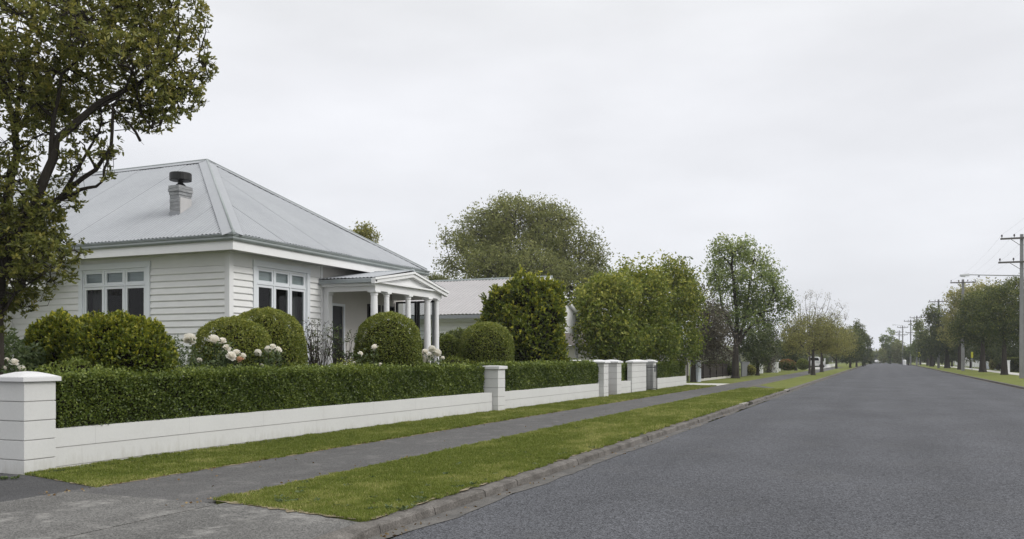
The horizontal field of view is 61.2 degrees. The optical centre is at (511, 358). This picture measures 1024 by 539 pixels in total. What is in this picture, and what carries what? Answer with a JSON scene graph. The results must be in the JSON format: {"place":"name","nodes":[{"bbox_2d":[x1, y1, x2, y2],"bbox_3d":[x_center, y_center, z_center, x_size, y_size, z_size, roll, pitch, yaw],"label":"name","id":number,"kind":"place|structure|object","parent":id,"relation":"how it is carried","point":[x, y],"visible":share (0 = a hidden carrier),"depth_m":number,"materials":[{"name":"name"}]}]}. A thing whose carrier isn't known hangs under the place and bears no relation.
{"place":"outdoors","nodes":[
{"label":"outdoors","id":0,"kind":"place"},
{"bbox_2d":[0,473,89,501],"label":"driveway","id":1,"kind":"structure","parent":0,"point":[25,486],"depth_m":9.13,"materials":[{"name":"concrete"}]},
{"bbox_2d":[0,491,358,538],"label":"driveway crossing","id":2,"kind":"object","parent":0,"point":[70,515],"visible":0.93,"depth_m":7.21,"materials":[{"name":"concrete"}]},
{"bbox_2d":[46,398,760,536],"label":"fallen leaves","id":3,"kind":"object","parent":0,"point":[54,494],"visible":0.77,"depth_m":9.14,"materials":[{"name":"brown plant"}]},
{"bbox_2d":[70,367,841,503],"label":"footpath","id":4,"kind":"structure","parent":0,"point":[230,479],"depth_m":11.80,"materials":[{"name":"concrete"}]},
{"bbox_2d":[43,379,784,518],"bbox_3d":[6.979,1.341,32.971,5.358,0.001,53.850,0,0,23],"label":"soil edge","id":5,"kind":"object","parent":4,"relation":"on","point":[281,508],"visible":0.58,"depth_m":9.54,"materials":[{"name":"soil"}]},
{"bbox_2d":[0,0,1023,360],"label":"sky","id":6,"kind":"structure","parent":0,"point":[876,147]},
{"bbox_2d":[212,367,854,521],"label":"verge","id":7,"kind":"structure","parent":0,"point":[790,383],"depth_m":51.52,"materials":[{"name":"green plant"}]},
{"bbox_2d":[0,403,727,509],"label":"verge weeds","id":8,"kind":"object","parent":7,"relation":"on","point":[403,507],"visible":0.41,"depth_m":8.91,"materials":[{"name":"green plant"}]},
{"bbox_2d":[775,309,854,374],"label":"tree","id":9,"kind":"object","parent":7,"relation":"on","point":[801,335],"visible":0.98,"depth_m":71.72,"materials":[{"name":"green plant"}]},
{"bbox_2d":[791,290,849,373],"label":"bare tree","id":10,"kind":"object","parent":7,"relation":"on","point":[809,368],"visible":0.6,"depth_m":78.96,"materials":[{"name":"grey plant"}]},
{"bbox_2d":[807,327,858,368],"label":"tree","id":11,"kind":"object","parent":7,"relation":"on","point":[836,355],"visible":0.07,"depth_m":119.83,"materials":[{"name":"green plant"}]},
{"bbox_2d":[810,310,858,371],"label":"tree","id":12,"kind":"object","parent":7,"relation":"on","point":[821,355],"visible":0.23,"depth_m":87.89,"materials":[{"name":"green plant"}]},
{"bbox_2d":[831,325,867,367],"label":"tree","id":13,"kind":"object","parent":7,"relation":"on","point":[861,346],"visible":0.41,"depth_m":129.78,"materials":[{"name":"green plant"}]},
{"bbox_2d":[686,383,723,385],"bbox_3d":[4.386,1.412,47.839,14.380,0.136,4.360,0,0,23],"label":"driveway beyond","id":14,"kind":"object","parent":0,"point":[717,384],"visible":0.14,"depth_m":47.13,"materials":[{"name":"concrete"}]},
{"bbox_2d":[386,362,1023,538],"bbox_3d":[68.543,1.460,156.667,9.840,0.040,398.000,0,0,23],"label":"road","id":15,"kind":"structure","parent":0,"point":[884,451],"depth_m":10.50,"materials":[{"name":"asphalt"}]},
{"bbox_2d":[403,275,582,358],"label":"gabled house","id":16,"kind":"structure","parent":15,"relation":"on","point":[461,305],"depth_m":33.73,"materials":[{"name":"metal"}]},
{"bbox_2d":[313,364,866,538],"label":"kerb","id":17,"kind":"structure","parent":15,"relation":"on","point":[375,527],"depth_m":9.28,"materials":[{"name":"concrete"}]},
{"bbox_2d":[367,371,846,538],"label":"gutter channel","id":18,"kind":"object","parent":15,"relation":"on","point":[453,513],"visible":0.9,"depth_m":9.64,"materials":[{"name":"concrete"}]},
{"bbox_2d":[696,339,1010,362],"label":"wood","id":19,"kind":"object","parent":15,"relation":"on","point":[741,359],"depth_m":299.83,"materials":[{"name":"green plant"}]},
{"bbox_2d":[855,328,874,365],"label":"tree","id":20,"kind":"object","parent":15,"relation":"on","point":[867,353],"visible":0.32,"depth_m":164.21,"materials":[{"name":"green plant"}]},
{"bbox_2d":[878,327,897,363],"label":"tree","id":21,"kind":"object","parent":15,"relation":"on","point":[887,344],"visible":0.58,"depth_m":239.54,"materials":[{"name":"green plant"}]},
{"bbox_2d":[877,339,915,363],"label":"tree","id":22,"kind":"object","parent":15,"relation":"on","point":[896,347],"visible":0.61,"depth_m":224.75,"materials":[{"name":"green plant"}]},
{"bbox_2d":[900,343,915,364],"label":"tree","id":23,"kind":"object","parent":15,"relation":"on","point":[906,355],"visible":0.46,"depth_m":189.92,"materials":[{"name":"green plant"}]},
{"bbox_2d":[909,364,1023,388],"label":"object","id":24,"kind":"structure","parent":15,"relation":"on","point":[1011,385],"depth_m":56.51,"materials":[{"name":"concrete"}]},
{"bbox_2d":[913,365,1023,389],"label":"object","id":25,"kind":"object","parent":15,"relation":"on","point":[980,380],"depth_m":56.03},
{"bbox_2d":[694,369,816,383],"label":"grass strip beyond","id":26,"kind":"object","parent":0,"point":[740,379],"depth_m":59.38,"materials":[{"name":"plant"}]},
{"bbox_2d":[740,362,749,376],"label":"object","id":27,"kind":"object","parent":26,"relation":"on","point":[744,365],"visible":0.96,"depth_m":64.39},
{"bbox_2d":[694,232,800,377],"bbox_3d":[16.336,-3.672,60.084,6.904,10.244,4.766,0,0,-27],"label":"tree","id":28,"kind":"object","parent":26,"relation":"on","point":[750,310],"visible":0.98,"depth_m":59.74,"materials":[{"name":"green plant"}]},
{"bbox_2d":[747,364,755,375],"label":"bush","id":29,"kind":"object","parent":26,"relation":"on","point":[751,370],"visible":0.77,"depth_m":65.70,"materials":[{"name":"green plant"}]},
{"bbox_2d":[724,314,781,375],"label":"tree","id":30,"kind":"object","parent":26,"relation":"on","point":[757,349],"visible":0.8,"depth_m":69.98,"materials":[{"name":"green plant"}]},
{"bbox_2d":[778,359,797,370],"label":"bush","id":31,"kind":"object","parent":26,"relation":"on","point":[787,364],"visible":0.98,"depth_m":87.44,"materials":[{"name":"green plant"}]},
{"bbox_2d":[772,324,808,370],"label":"tree","id":32,"kind":"object","parent":26,"relation":"on","point":[793,357],"visible":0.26,"depth_m":99.79,"materials":[{"name":"green plant"}]},
{"bbox_2d":[796,358,808,369],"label":"bush","id":33,"kind":"object","parent":26,"relation":"on","point":[802,363],"visible":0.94,"depth_m":93.60,"materials":[{"name":"green plant"}]},
{"bbox_2d":[686,362,844,382],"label":"neighbour lawn","id":34,"kind":"structure","parent":0,"point":[688,381],"depth_m":91.52,"materials":[{"name":"green plant"}]},
{"bbox_2d":[427,271,451,279],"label":"tree","id":35,"kind":"object","parent":34,"relation":"on","point":[433,277],"visible":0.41,"depth_m":69.70,"materials":[{"name":"green plant"}]},
{"bbox_2d":[429,189,623,308],"bbox_3d":[0.371,-4.833,55.318,12.685,12.566,11.292,0,0,23],"label":"tree","id":36,"kind":"object","parent":34,"relation":"on","point":[496,244],"visible":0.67,"depth_m":54.65,"materials":[{"name":"green plant"}]},
{"bbox_2d":[564,325,688,375],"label":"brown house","id":37,"kind":"structure","parent":34,"relation":"on","point":[571,350],"depth_m":63.94,"materials":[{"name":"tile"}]},
{"bbox_2d":[689,360,701,381],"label":"block pillar","id":38,"kind":"structure","parent":34,"relation":"on","point":[698,374],"depth_m":50.36,"materials":[{"name":"concrete"}]},
{"bbox_2d":[687,278,741,381],"bbox_3d":[11.429,-1.669,50.048,3.730,6.237,3.514,0,0,23],"label":"tree","id":39,"kind":"object","parent":34,"relation":"on","point":[713,331],"visible":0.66,"depth_m":49.76,"materials":[{"name":"green plant"}]},
{"bbox_2d":[701,363,730,380],"bbox_3d":[13.515,0.835,57.105,0.160,1.130,13.427,0,0,24],"label":"picket fence","id":40,"kind":"object","parent":34,"relation":"on","point":[709,373],"visible":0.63,"depth_m":56.21,"materials":[{"name":"brown paint"}]},
{"bbox_2d":[697,299,740,360],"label":"tree","id":41,"kind":"object","parent":34,"relation":"on","point":[720,325],"visible":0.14,"depth_m":71.80,"materials":[{"name":"green plant"}]},
{"bbox_2d":[701,360,741,374],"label":"bush","id":42,"kind":"object","parent":34,"relation":"on","point":[729,369],"visible":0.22,"depth_m":61.12,"materials":[{"name":"green plant"}]},
{"bbox_2d":[755,322,780,372],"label":"tree","id":43,"kind":"object","parent":34,"relation":"on","point":[768,370],"visible":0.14,"depth_m":83.75,"materials":[{"name":"green plant"}]},
{"bbox_2d":[825,363,861,366],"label":"verge","id":44,"kind":"structure","parent":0,"point":[847,365],"depth_m":175.19,"materials":[{"name":"green plant"}]},
{"bbox_2d":[849,318,868,366],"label":"tree","id":45,"kind":"object","parent":44,"relation":"on","point":[859,326],"visible":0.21,"depth_m":144.37,"materials":[{"name":"green plant"}]},
{"bbox_2d":[909,363,1023,386],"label":"grass verge","id":46,"kind":"structure","parent":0,"point":[1010,379],"depth_m":70.07,"materials":[{"name":"green plant"}]},
{"bbox_2d":[905,324,929,365],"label":"tree","id":47,"kind":"object","parent":46,"relation":"on","point":[912,349],"visible":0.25,"depth_m":171.75,"materials":[{"name":"green plant"}]},
{"bbox_2d":[908,318,941,366],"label":"tree","id":48,"kind":"object","parent":46,"relation":"on","point":[923,335],"visible":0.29,"depth_m":149.77,"materials":[{"name":"green plant"}]},
{"bbox_2d":[929,299,945,367],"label":"power pole","id":49,"kind":"object","parent":46,"relation":"on","point":[938,358],"visible":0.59,"depth_m":127.86,"materials":[{"name":"wood"}]},
{"bbox_2d":[918,301,969,367],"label":"tree","id":50,"kind":"object","parent":46,"relation":"on","point":[935,344],"visible":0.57,"depth_m":124.62,"materials":[{"name":"green plant"}]},
{"bbox_2d":[950,279,975,370],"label":"power pole","id":51,"kind":"object","parent":46,"relation":"on","point":[962,352],"visible":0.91,"depth_m":97.87,"materials":[{"name":"wood"}]},
{"bbox_2d":[932,277,1002,369],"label":"tree","id":52,"kind":"object","parent":46,"relation":"on","point":[948,318],"visible":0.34,"depth_m":107.87,"materials":[{"name":"green plant"}]},
{"bbox_2d":[944,282,1013,371],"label":"tree","id":53,"kind":"object","parent":46,"relation":"on","point":[959,327],"visible":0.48,"depth_m":87.88,"materials":[{"name":"green plant"}]},
{"bbox_2d":[958,273,1019,374],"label":"tree","id":54,"kind":"object","parent":46,"relation":"on","point":[1005,296],"visible":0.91,"depth_m":72.64,"materials":[{"name":"green plant"}]},
{"bbox_2d":[960,234,1023,377],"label":"power pole","id":55,"kind":"object","parent":46,"relation":"on","point":[1021,336],"visible":0.93,"depth_m":59.91,"materials":[{"name":"wood"}]},
{"bbox_2d":[921,363,1018,374],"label":"footpath opposite","id":56,"kind":"structure","parent":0,"point":[1011,373],"depth_m":99.81,"materials":[{"name":"concrete"}]},
{"bbox_2d":[933,352,956,366],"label":"tree","id":57,"kind":"object","parent":56,"relation":"on","point":[942,359],"visible":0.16,"depth_m":149.53,"materials":[{"name":"green plant"}]},
{"bbox_2d":[949,336,989,367],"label":"tree","id":58,"kind":"object","parent":56,"relation":"on","point":[966,354],"visible":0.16,"depth_m":124.64,"materials":[{"name":"green plant"}]},
{"bbox_2d":[935,363,1018,372],"bbox_3d":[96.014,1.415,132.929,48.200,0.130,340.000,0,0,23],"label":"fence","id":59,"kind":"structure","parent":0,"point":[973,367],"depth_m":134.76,"materials":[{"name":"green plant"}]},
{"bbox_2d":[954,359,979,367],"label":"white fence","id":60,"kind":"object","parent":59,"relation":"on","point":[975,364],"visible":0.32,"depth_m":136.19,"materials":[{"name":"paint"}]},
{"bbox_2d":[965,337,1008,368],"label":"tree","id":61,"kind":"object","parent":59,"relation":"on","point":[988,356],"visible":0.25,"depth_m":111.54,"materials":[{"name":"green plant"}]},
{"bbox_2d":[986,330,1018,367],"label":"tree","id":62,"kind":"object","parent":59,"relation":"on","point":[1013,351],"visible":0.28,"depth_m":95.89,"materials":[{"name":"green plant"}]},
{"bbox_2d":[1007,357,1018,371],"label":"hedge","id":63,"kind":"object","parent":59,"relation":"on","point":[1014,364],"visible":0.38,"depth_m":89.34,"materials":[{"name":"green plant"}]},
{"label":"grass strip","id":64,"kind":"structure","parent":0,"visible":0},
{"bbox_2d":[0,371,60,474],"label":"block pillar","id":65,"kind":"structure","parent":64,"relation":"on","point":[27,421],"depth_m":10.20,"materials":[{"name":"concrete"}]},
{"bbox_2d":[55,392,491,468],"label":"block wall","id":66,"kind":"structure","parent":64,"relation":"on","point":[80,445],"depth_m":13.37,"materials":[{"name":"concrete"}]},
{"bbox_2d":[24,384,716,487],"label":"grass","id":67,"kind":"structure","parent":64,"relation":"on","point":[102,473],"depth_m":12.99,"materials":[{"name":"plant"}]},
{"bbox_2d":[483,366,507,410],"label":"block pillar","id":68,"kind":"structure","parent":64,"relation":"on","point":[494,381],"depth_m":21.86,"materials":[{"name":"concrete"}]},
{"bbox_2d":[505,383,598,408],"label":"block wall","id":69,"kind":"structure","parent":64,"relation":"on","point":[521,398],"depth_m":25.43,"materials":[{"name":"concrete"}]},
{"bbox_2d":[592,360,610,396],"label":"block pillar","id":70,"kind":"structure","parent":64,"relation":"on","point":[603,376],"depth_m":29.90,"materials":[{"name":"concrete"}]},
{"bbox_2d":[606,360,622,394],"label":"block pillar","id":71,"kind":"structure","parent":64,"relation":"on","point":[614,377],"depth_m":31.73,"materials":[{"name":"concrete"}]},
{"bbox_2d":[621,381,630,392],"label":"block wall","id":72,"kind":"structure","parent":64,"relation":"on","point":[625,386],"depth_m":32.98,"materials":[{"name":"concrete"}]},
{"bbox_2d":[625,360,647,391],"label":"block pier","id":73,"kind":"structure","parent":64,"relation":"on","point":[636,372],"depth_m":34.31,"materials":[{"name":"concrete"}]},
{"bbox_2d":[646,364,656,389],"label":"iron gate","id":74,"kind":"structure","parent":73,"relation":"attached to","point":[651,367],"depth_m":36.03,"materials":[{"name":"metal"}]},
{"bbox_2d":[645,359,657,389],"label":"block pillar","id":75,"kind":"structure","parent":64,"relation":"on","point":[652,362],"depth_m":36.62,"materials":[{"name":"white concrete"}]},
{"bbox_2d":[657,376,685,388],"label":"block wall","id":76,"kind":"structure","parent":64,"relation":"on","point":[671,381],"depth_m":40.26,"materials":[{"name":"concrete"}]},
{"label":"garden bed","id":77,"kind":"structure","parent":0,"visible":0},
{"bbox_2d":[0,357,25,373],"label":"rose bush","id":78,"kind":"object","parent":77,"relation":"on","point":[14,362],"visible":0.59,"depth_m":11.34,"materials":[{"name":"white plant"}]},
{"bbox_2d":[4,325,49,371],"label":"straggly shrub","id":79,"kind":"object","parent":77,"relation":"on","point":[20,353],"visible":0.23,"depth_m":12.53,"materials":[{"name":"green plant"}]},
{"bbox_2d":[22,307,84,370],"bbox_3d":[-6.928,0.199,13.289,1.472,2.014,1.127,0,0,23],"label":"leafy shrub","id":80,"kind":"object","parent":77,"relation":"on","point":[52,330],"visible":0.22,"depth_m":12.94,"materials":[{"name":"green plant"}]},
{"bbox_2d":[36,355,113,378],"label":"shrub","id":81,"kind":"object","parent":77,"relation":"on","point":[74,363],"visible":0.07,"depth_m":11.71,"materials":[{"name":"green plant"}]},
{"bbox_2d":[0,0,218,374],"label":"tree","id":82,"kind":"object","parent":77,"relation":"on","point":[24,222],"visible":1,"depth_m":11.43,"materials":[{"name":"green plant"}]},
{"bbox_2d":[57,309,179,421],"bbox_3d":[-5.787,0.199,12.708,1.790,1.872,1.439,0,0,23],"label":"leafy shrub","id":83,"kind":"object","parent":77,"relation":"on","point":[118,337],"visible":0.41,"depth_m":12.30,"materials":[{"name":"green plant"}]},
{"bbox_2d":[171,335,201,376],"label":"blossom shrub","id":84,"kind":"object","parent":77,"relation":"on","point":[182,361],"visible":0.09,"depth_m":14.60,"materials":[{"name":"grey plant"}]},
{"bbox_2d":[177,333,245,368],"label":"rose bush","id":85,"kind":"object","parent":77,"relation":"on","point":[228,358],"visible":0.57,"depth_m":14.14,"materials":[{"name":"white plant"}]},
{"bbox_2d":[190,315,274,374],"bbox_3d":[-5.067,0.166,15.733,1.524,1.929,1.505,0,0,23],"label":"clipped bush","id":86,"kind":"object","parent":77,"relation":"on","point":[241,337],"visible":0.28,"depth_m":15.32,"materials":[{"name":"green plant"}]},
{"bbox_2d":[21,361,484,427],"bbox_3d":[-3.423,0.462,16.338,0.832,0.846,12.354,0,0,23],"label":"hedge","id":87,"kind":"object","parent":77,"relation":"on","point":[84,397],"visible":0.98,"depth_m":13.54,"materials":[{"name":"green plant"}]},
{"bbox_2d":[247,344,285,367],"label":"rose bush","id":88,"kind":"object","parent":77,"relation":"on","point":[276,350],"visible":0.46,"depth_m":15.31,"materials":[{"name":"white plant"}]},
{"bbox_2d":[233,306,307,368],"bbox_3d":[-4.787,0.058,16.812,1.625,2.181,1.623,0,0,23],"label":"clipped bush","id":89,"kind":"object","parent":77,"relation":"on","point":[284,338],"visible":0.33,"depth_m":16.44,"materials":[{"name":"green plant"}]},
{"bbox_2d":[300,317,334,365],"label":"twiggy shrub","id":90,"kind":"object","parent":77,"relation":"on","point":[311,357],"visible":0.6,"depth_m":18.15,"materials":[{"name":"grey plant"}]},
{"bbox_2d":[323,324,357,365],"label":"twiggy shrub","id":91,"kind":"object","parent":77,"relation":"on","point":[339,353],"visible":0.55,"depth_m":18.98,"materials":[{"name":"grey plant"}]},
{"bbox_2d":[348,218,381,242],"bbox_3d":[-6.763,-2.507,39.966,1.980,7.914,1.973,0,0,23],"label":"tree","id":92,"kind":"object","parent":77,"relation":"on","point":[365,231],"visible":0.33,"depth_m":39.81,"materials":[{"name":"green plant"}]},
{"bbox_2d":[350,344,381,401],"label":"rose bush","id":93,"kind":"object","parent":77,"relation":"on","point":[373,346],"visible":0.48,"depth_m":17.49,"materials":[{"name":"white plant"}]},
{"bbox_2d":[352,311,422,366],"bbox_3d":[-2.784,0.034,19.454,1.596,2.239,1.584,0,0,23],"label":"clipped bush","id":94,"kind":"object","parent":77,"relation":"on","point":[395,342],"visible":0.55,"depth_m":18.97,"materials":[{"name":"green plant"}]},
{"bbox_2d":[422,345,444,365],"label":"rose bush","id":95,"kind":"object","parent":77,"relation":"on","point":[434,350],"visible":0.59,"depth_m":20.28,"materials":[{"name":"white plant"}]},
{"bbox_2d":[439,333,461,362],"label":"clipped bush","id":96,"kind":"object","parent":77,"relation":"on","point":[448,348],"visible":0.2,"depth_m":24.21,"materials":[{"name":"green plant"}]},
{"bbox_2d":[439,354,485,364],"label":"bush","id":97,"kind":"object","parent":77,"relation":"on","point":[453,360],"visible":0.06,"depth_m":22.76,"materials":[{"name":"green plant"}]},
{"bbox_2d":[421,318,509,361],"bbox_3d":[-1.745,-0.079,27.046,3.729,2.314,1.768,0,0,23],"label":"dark bush","id":98,"kind":"object","parent":77,"relation":"on","point":[457,333],"visible":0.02,"depth_m":26.80,"materials":[{"name":"green plant"}]},
{"bbox_2d":[457,321,514,362],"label":"clipped bush","id":99,"kind":"object","parent":77,"relation":"on","point":[487,344],"visible":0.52,"depth_m":23.84,"materials":[{"name":"green plant"}]},
{"bbox_2d":[474,264,573,361],"bbox_3d":[0.344,-0.986,28.381,3.292,4.224,2.809,0,0,23],"label":"shrub","id":100,"kind":"object","parent":77,"relation":"on","point":[528,312],"visible":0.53,"depth_m":27.61,"materials":[{"name":"green plant"}]},
{"bbox_2d":[479,359,598,390],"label":"hedge","id":101,"kind":"object","parent":77,"relation":"on","point":[534,374],"visible":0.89,"depth_m":25.55,"materials":[{"name":"green plant"}]},
{"bbox_2d":[567,263,654,362],"bbox_3d":[4.258,-1.538,37.850,4.067,5.376,3.648,0,0,23],"label":"tree","id":102,"kind":"object","parent":77,"relation":"on","point":[605,333],"visible":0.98,"depth_m":37.19,"materials":[{"name":"green plant"}]},
{"bbox_2d":[621,362,627,380],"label":"hedge","id":103,"kind":"object","parent":77,"relation":"on","point":[624,377],"visible":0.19,"depth_m":33.69,"materials":[{"name":"green plant"}]},
{"bbox_2d":[614,252,690,365],"bbox_3d":[5.835,-1.933,39.544,4.220,6.165,3.982,0,0,-42],"label":"tree","id":104,"kind":"object","parent":77,"relation":"on","point":[657,283],"visible":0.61,"depth_m":39.16,"materials":[{"name":"green plant"}]},
{"bbox_2d":[656,360,685,377],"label":"hedge","id":105,"kind":"object","parent":77,"relation":"on","point":[665,369],"visible":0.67,"depth_m":40.19,"materials":[{"name":"green plant"}]},
{"bbox_2d":[648,249,712,369],"bbox_3d":[7.979,-2.169,43.036,3.851,6.639,3.392,0,0,23],"label":"tree","id":106,"kind":"object","parent":77,"relation":"on","point":[685,286],"visible":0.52,"depth_m":42.42,"materials":[{"name":"green plant"}]},
{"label":"garden lawn","id":107,"kind":"structure","parent":0,"visible":0},
{"bbox_2d":[1,159,448,369],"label":"white house","id":108,"kind":"structure","parent":107,"relation":"on","point":[180,249],"depth_m":19.26,"materials":[{"name":"paint"}]},
{"bbox_2d":[78,261,150,318],"bbox_3d":[-8.513,-0.830,18.688,2.154,2.460,0.354,0,0,23],"label":"window","id":109,"kind":"structure","parent":108,"relation":"in","point":[100,283],"depth_m":18.67,"materials":[{"name":"paint"}]},
{"bbox_2d":[252,259,310,364],"bbox_3d":[-5.109,-0.835,18.938,0.354,2.470,2.014,0,0,23],"label":"window","id":110,"kind":"structure","parent":108,"relation":"in","point":[293,284],"depth_m":19.09,"materials":[{"name":"paint"}]},
{"bbox_2d":[333,306,341,362],"bbox_3d":[-4.243,-0.210,20.846,0.040,2.120,0.460,0,0,23],"label":"door","id":111,"kind":"structure","parent":108,"relation":"in","point":[337,310],"depth_m":20.87,"materials":[{"name":"wood"}]},
{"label":"driveway distant","id":112,"kind":"structure","parent":0,"visible":0},
{"bbox_2d":[808,357,825,367],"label":"parked van","id":113,"kind":"object","parent":112,"relation":"on","point":[817,361],"visible":0.48,"depth_m":125.20,"materials":[{"name":"white paint"}]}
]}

